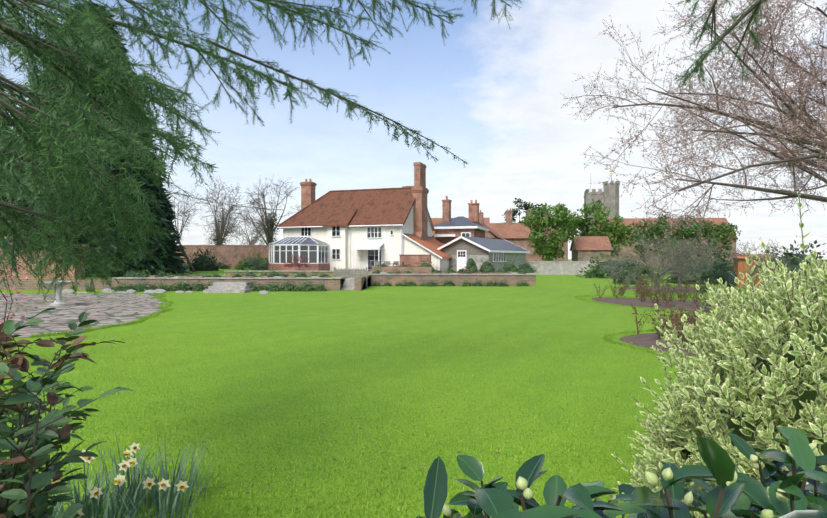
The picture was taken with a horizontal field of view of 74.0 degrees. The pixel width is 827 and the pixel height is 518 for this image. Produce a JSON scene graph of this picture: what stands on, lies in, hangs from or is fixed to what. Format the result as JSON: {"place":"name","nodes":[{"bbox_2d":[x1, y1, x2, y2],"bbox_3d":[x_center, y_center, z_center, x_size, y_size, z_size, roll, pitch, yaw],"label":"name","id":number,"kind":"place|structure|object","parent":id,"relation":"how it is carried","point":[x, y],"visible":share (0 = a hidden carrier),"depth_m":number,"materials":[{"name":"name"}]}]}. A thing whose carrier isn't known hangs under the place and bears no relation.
{"place":"outdoors","nodes":[
{"label":"outdoors","id":0,"kind":"place"},
{"bbox_2d":[0,282,252,336],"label":"patio","id":1,"kind":"structure","parent":0,"point":[104,309],"depth_m":18.08,"materials":[{"name":"grey stone"}]},
{"bbox_2d":[44,281,70,305],"bbox_3d":[-12.411,1.212,19.196,0.880,0.860,0.880,0,0,1],"label":"birdbath","id":2,"kind":"object","parent":1,"relation":"on","point":[58,301],"visible":0.83,"depth_m":19.11,"materials":[{"name":"stone"}]},
{"bbox_2d":[0,269,369,289],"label":"terrace lawn","id":3,"kind":"structure","parent":0,"point":[29,284],"depth_m":29.26,"materials":[{"name":"green plant"}]},
{"bbox_2d":[166,186,202,271],"bbox_3d":[-20.663,-2.533,47.201,5.058,7.390,4.666,0,0,1],"label":"leaning tree","id":4,"kind":"object","parent":3,"relation":"on","point":[179,242],"visible":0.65,"depth_m":47.06,"materials":[{"name":"grey plant"}]},
{"bbox_2d":[177,245,268,268],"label":"brick wall","id":5,"kind":"structure","parent":0,"point":[232,254],"depth_m":62.37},
{"bbox_2d":[221,270,509,273],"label":"terrace paving","id":6,"kind":"structure","parent":0,"point":[370,272],"depth_m":43.61,"materials":[{"name":"grey stone"}]},
{"bbox_2d":[243,227,270,270],"bbox_3d":[-13.714,-0.881,47.834,2.101,3.955,2.496,0,0,32],"label":"bare tree","id":7,"kind":"object","parent":6,"relation":"on","point":[253,243],"visible":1,"depth_m":47.70,"materials":[{"name":"grey plant"}]},
{"bbox_2d":[370,261,403,266],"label":"terrace chairs","id":8,"kind":"object","parent":6,"relation":"on","point":[386,263],"visible":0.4,"depth_m":44.60,"materials":[{"name":"grey wood"}]},
{"bbox_2d":[0,0,770,304],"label":"conifer branches","id":9,"kind":"object","parent":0,"point":[41,131],"visible":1,"depth_m":3.43,"materials":[{"name":"green plant"}]},
{"bbox_2d":[0,259,826,517],"bbox_3d":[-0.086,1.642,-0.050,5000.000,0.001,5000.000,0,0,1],"label":"ground","id":10,"kind":"structure","parent":0,"point":[551,305],"depth_m":7.13,"materials":[{"name":"green plant"}]},
{"bbox_2d":[0,96,15,243],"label":"cypress","id":11,"kind":"object","parent":10,"relation":"on","point":[8,168],"depth_m":35.17,"materials":[{"name":"green plant"}]},
{"bbox_2d":[0,244,87,278],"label":"brick pier wall","id":12,"kind":"structure","parent":10,"relation":"on","point":[22,275],"depth_m":29.87,"materials":[{"name":"brown brick"}]},
{"bbox_2d":[0,2,191,277],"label":"cypress","id":13,"kind":"object","parent":10,"relation":"on","point":[173,264],"visible":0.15,"depth_m":35.73,"materials":[{"name":"green plant"}]},
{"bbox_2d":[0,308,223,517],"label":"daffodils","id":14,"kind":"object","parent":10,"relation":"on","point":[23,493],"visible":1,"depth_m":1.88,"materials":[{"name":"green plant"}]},
{"bbox_2d":[193,176,247,244],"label":"bare tree","id":15,"kind":"object","parent":10,"relation":"on","point":[220,237],"visible":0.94,"depth_m":84.10,"materials":[{"name":"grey plant"}]},
{"bbox_2d":[204,208,238,244],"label":"bare tree","id":16,"kind":"object","parent":10,"relation":"on","point":[220,228],"visible":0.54,"depth_m":126.70,"materials":[{"name":"grey plant"}]},
{"bbox_2d":[232,207,278,244],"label":"bare tree","id":17,"kind":"object","parent":10,"relation":"on","point":[257,234],"visible":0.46,"depth_m":120.71,"materials":[{"name":"grey plant"}]},
{"bbox_2d":[240,175,297,244],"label":"bare tree","id":18,"kind":"object","parent":10,"relation":"on","point":[269,230],"visible":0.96,"depth_m":85.72,"materials":[{"name":"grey plant"}]},
{"bbox_2d":[268,236,329,270],"bbox_3d":[-10.391,-0.343,49.098,5.020,3.970,3.890,0,0,18],"label":"conservatory","id":19,"kind":"object","parent":10,"relation":"on","point":[313,250],"visible":0.79,"depth_m":47.56,"materials":[{"name":"white glass"}]},
{"bbox_2d":[112,267,536,290],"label":"garden walls","id":20,"kind":"structure","parent":10,"relation":"on","point":[356,283],"depth_m":33.55,"materials":[{"name":"brick"}]},
{"bbox_2d":[334,267,366,287],"bbox_3d":[-3.548,1.057,30.954,1.900,1.170,0.100,0,0,1],"label":"railing","id":21,"kind":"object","parent":10,"relation":"on","point":[347,274],"depth_m":30.93,"materials":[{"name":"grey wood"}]},
{"bbox_2d":[277,162,451,270],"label":"house","id":22,"kind":"structure","parent":10,"relation":"on","point":[357,229],"depth_m":50.05,"materials":[{"name":"white paint"}]},
{"bbox_2d":[171,191,280,209],"bbox_3d":[-22.500,-3.958,61.476,27.638,11.200,0.245,0,0,42],"label":"power line","id":23,"kind":"object","parent":22,"relation":"attached to","point":[234,205],"visible":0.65,"depth_m":58.27,"materials":[{"name":"black"}]},
{"bbox_2d":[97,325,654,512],"bbox_3d":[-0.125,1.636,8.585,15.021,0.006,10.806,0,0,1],"label":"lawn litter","id":24,"kind":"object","parent":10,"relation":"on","point":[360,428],"visible":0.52,"depth_m":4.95,"materials":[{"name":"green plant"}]},
{"bbox_2d":[28,285,739,361],"bbox_3d":[2.825,1.592,19.403,34.028,0.100,22.608,0,0,-15],"label":"lawn edging","id":25,"kind":"object","parent":10,"relation":"on","point":[165,304],"visible":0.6,"depth_m":14.09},
{"bbox_2d":[0,230,826,350],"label":"garden shrubs","id":26,"kind":"object","parent":10,"relation":"on","point":[206,262],"visible":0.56,"depth_m":35.79,"materials":[{"name":"green plant"}]},
{"bbox_2d":[431,218,489,238],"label":"roofs","id":27,"kind":"structure","parent":10,"relation":"on","point":[435,221],"depth_m":87.95,"materials":[{"name":"tile"}]},
{"bbox_2d":[434,196,488,244],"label":"brick house","id":28,"kind":"structure","parent":10,"relation":"on","point":[448,229],"depth_m":57.86,"materials":[{"name":"brick"}]},
{"bbox_2d":[437,236,529,270],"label":"outbuilding","id":29,"kind":"structure","parent":10,"relation":"on","point":[497,251],"depth_m":50.02,"materials":[{"name":"white paint"}]},
{"bbox_2d":[475,210,503,238],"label":"gabled cottage","id":30,"kind":"structure","parent":10,"relation":"on","point":[491,234],"depth_m":70.60,"materials":[{"name":"brick"}]},
{"bbox_2d":[502,198,548,222],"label":"dark tree","id":31,"kind":"object","parent":10,"relation":"on","point":[524,206],"visible":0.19,"depth_m":110.59,"materials":[{"name":"green plant"}]},
{"bbox_2d":[484,209,569,260],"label":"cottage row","id":32,"kind":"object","parent":10,"relation":"on","point":[517,234],"visible":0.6,"depth_m":75.34,"materials":[{"name":"brick"}]},
{"bbox_2d":[520,202,580,260],"bbox_3d":[15.178,-2.377,61.185,6.177,8.074,6.895,0,0,33],"label":"green tree","id":33,"kind":"object","parent":10,"relation":"on","point":[548,251],"visible":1,"depth_m":60.33,"materials":[{"name":"green plant"}]},
{"bbox_2d":[570,236,611,260],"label":"shed","id":34,"kind":"structure","parent":10,"relation":"on","point":[584,248],"depth_m":62.89,"materials":[{"name":"stone"}]},
{"bbox_2d":[570,199,636,255],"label":"green tree","id":35,"kind":"object","parent":10,"relation":"on","point":[615,231],"visible":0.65,"depth_m":86.66,"materials":[{"name":"green plant"}]},
{"bbox_2d":[602,256,627,281],"bbox_3d":[14.095,0.717,38.349,1.957,2.089,1.676,0,0,37],"label":"twiggy shrub","id":36,"kind":"object","parent":10,"relation":"on","point":[613,271],"visible":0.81,"depth_m":38.25,"materials":[{"name":"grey plant"}]},
{"bbox_2d":[416,426,826,517],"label":"camellia","id":37,"kind":"object","parent":10,"relation":"on","point":[776,491],"visible":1,"depth_m":0.92,"materials":[{"name":"green plant"}]},
{"bbox_2d":[601,229,716,293],"bbox_3d":[11.579,0.084,25.204,5.438,3.133,3.517,0,0,-25],"label":"apple tree","id":38,"kind":"object","parent":10,"relation":"on","point":[678,259],"visible":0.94,"depth_m":25.38,"materials":[{"name":"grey plant"}]},
{"bbox_2d":[622,212,704,269],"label":"green tree","id":39,"kind":"object","parent":10,"relation":"on","point":[657,230],"visible":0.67,"depth_m":79.16,"materials":[{"name":"green plant"}]},
{"bbox_2d":[594,218,736,266],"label":"long barn","id":40,"kind":"structure","parent":10,"relation":"on","point":[628,221],"depth_m":111.33,"materials":[{"name":"brick"}]},
{"bbox_2d":[629,231,722,286],"bbox_3d":[15.367,-0.022,31.355,4.342,3.338,4.394,0,0,-26],"label":"apple tree","id":41,"kind":"object","parent":10,"relation":"on","point":[700,260],"visible":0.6,"depth_m":30.73,"materials":[{"name":"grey plant"}]},
{"bbox_2d":[526,260,826,274],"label":"stone boundary wall","id":42,"kind":"structure","parent":10,"relation":"on","point":[557,267],"depth_m":56.66,"materials":[{"name":"grey stone"}]},
{"bbox_2d":[591,286,793,356],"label":"flower beds","id":43,"kind":"object","parent":10,"relation":"on","point":[648,340],"visible":0.29,"depth_m":18.53,"materials":[{"name":"soil"}]},
{"bbox_2d":[593,276,812,343],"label":"shrubs","id":44,"kind":"object","parent":43,"relation":"on","point":[679,325],"visible":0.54,"depth_m":18.31,"materials":[{"name":"brown"}]},
{"bbox_2d":[560,0,826,257],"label":"blossom tree","id":45,"kind":"object","parent":10,"relation":"on","point":[797,133],"visible":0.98,"depth_m":17.10,"materials":[{"name":"pink plant"}]},
{"bbox_2d":[690,220,740,258],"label":"green tree","id":46,"kind":"object","parent":10,"relation":"on","point":[719,236],"visible":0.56,"depth_m":88.07,"materials":[{"name":"green plant"}]},
{"bbox_2d":[611,191,826,517],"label":"variegated shrub","id":47,"kind":"object","parent":10,"relation":"on","point":[768,387],"visible":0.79,"depth_m":3.07,"materials":[{"name":"green plant"}]},
{"bbox_2d":[725,271,735,286],"bbox_3d":[18.549,1.177,32.090,0.580,0.930,0.580,0,0,1],"label":"water butt","id":48,"kind":"object","parent":10,"relation":"on","point":[729,278],"visible":0.85,"depth_m":31.88,"materials":[{"name":"green plastic"}]},
{"bbox_2d":[731,254,778,286],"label":"garden shed","id":49,"kind":"structure","parent":10,"relation":"on","point":[737,259],"depth_m":32.99,"materials":[{"name":"brown wood"}]},
{"bbox_2d":[720,239,790,276],"bbox_3d":[20.016,0.183,32.709,2.989,2.935,4.001,0,0,-33],"label":"shrub","id":50,"kind":"object","parent":10,"relation":"on","point":[759,255],"visible":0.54,"depth_m":32.27,"materials":[{"name":"grey plant"}]},
{"bbox_2d":[0,0,826,258],"label":"sky","id":51,"kind":"structure","parent":0,"point":[490,95],"materials":[{"name":"blue"}]},
{"bbox_2d":[584,171,619,227],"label":"church tower","id":52,"kind":"structure","parent":0,"point":[608,196],"depth_m":135.25,"materials":[{"name":"stone"}]}
]}

